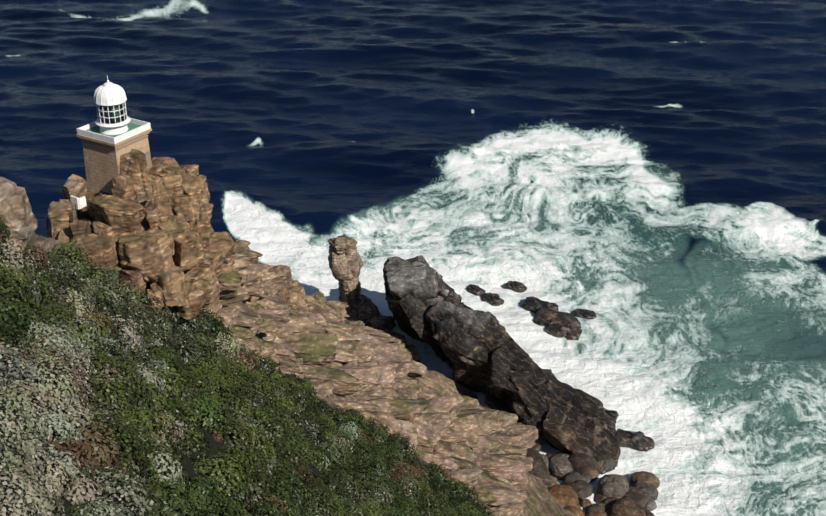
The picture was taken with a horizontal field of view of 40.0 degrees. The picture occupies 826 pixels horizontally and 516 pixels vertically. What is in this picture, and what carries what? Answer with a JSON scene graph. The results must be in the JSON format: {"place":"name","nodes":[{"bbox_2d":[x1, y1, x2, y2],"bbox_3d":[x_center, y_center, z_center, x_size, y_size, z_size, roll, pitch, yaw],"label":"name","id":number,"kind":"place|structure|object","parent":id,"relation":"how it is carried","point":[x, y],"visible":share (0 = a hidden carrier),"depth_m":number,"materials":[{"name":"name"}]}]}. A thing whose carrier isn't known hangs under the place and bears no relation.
{"place":"outdoors","nodes":[
{"label":"outdoors","id":0,"kind":"place"},
{"bbox_2d":[2,232,585,515],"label":"ground","id":1,"kind":"structure","parent":0,"point":[540,500],"depth_m":124.58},
{"bbox_2d":[0,176,37,254],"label":"outcrop","id":2,"kind":"object","parent":1,"relation":"on","point":[17,215],"visible":0.94,"depth_m":80.93,"materials":[{"name":"brown stone"}]},
{"bbox_2d":[46,149,337,319],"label":"crag rocks","id":3,"kind":"object","parent":1,"relation":"on","point":[142,225],"visible":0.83,"depth_m":104.85,"materials":[{"name":"brown stone"}]},
{"bbox_2d":[71,203,76,221],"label":"access ladder","id":4,"kind":"object","parent":3,"relation":"on","point":[74,212],"visible":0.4,"depth_m":103.72,"materials":[{"name":"metal"}]},
{"bbox_2d":[70,195,86,209],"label":"approach wall","id":5,"kind":"structure","parent":3,"relation":"on","point":[80,202],"depth_m":106.14,"materials":[{"name":"paint"}]},
{"bbox_2d":[76,76,151,193],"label":"lighthouse","id":6,"kind":"object","parent":3,"relation":"on","point":[111,134],"visible":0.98,"depth_m":104.88,"materials":[{"name":"stone"}]},
{"bbox_2d":[0,213,494,515],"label":"fynbos shrubs","id":7,"kind":"object","parent":1,"relation":"on","point":[111,428],"visible":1,"depth_m":80.68,"materials":[{"name":"green plant"}]},
{"bbox_2d":[310,234,420,362],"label":"pinnacle","id":8,"kind":"object","parent":1,"relation":"on","point":[345,260],"visible":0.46,"depth_m":245.26,"materials":[{"name":"brown stone"}]},
{"bbox_2d":[200,240,540,515],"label":"slope rocks","id":9,"kind":"object","parent":1,"relation":"on","point":[458,431],"visible":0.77,"depth_m":171.62,"materials":[{"name":"brown stone"}]},
{"bbox_2d":[526,442,659,515],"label":"boulders","id":10,"kind":"object","parent":1,"relation":"on","point":[577,474],"visible":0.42,"depth_m":195.51,"materials":[{"name":"grey stone"}]},
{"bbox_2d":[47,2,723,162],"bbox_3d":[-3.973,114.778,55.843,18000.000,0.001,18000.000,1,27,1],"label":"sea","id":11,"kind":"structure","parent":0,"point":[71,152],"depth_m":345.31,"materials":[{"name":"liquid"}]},
{"bbox_2d":[0,0,825,515],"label":"sea","id":12,"kind":"structure","parent":0,"point":[488,146],"depth_m":332.06,"materials":[{"name":"liquid"}]},
{"bbox_2d":[383,255,654,474],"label":"dark ridge","id":13,"kind":"structure","parent":0,"point":[490,359],"depth_m":219.38,"materials":[{"name":"grey stone"}]}
]}

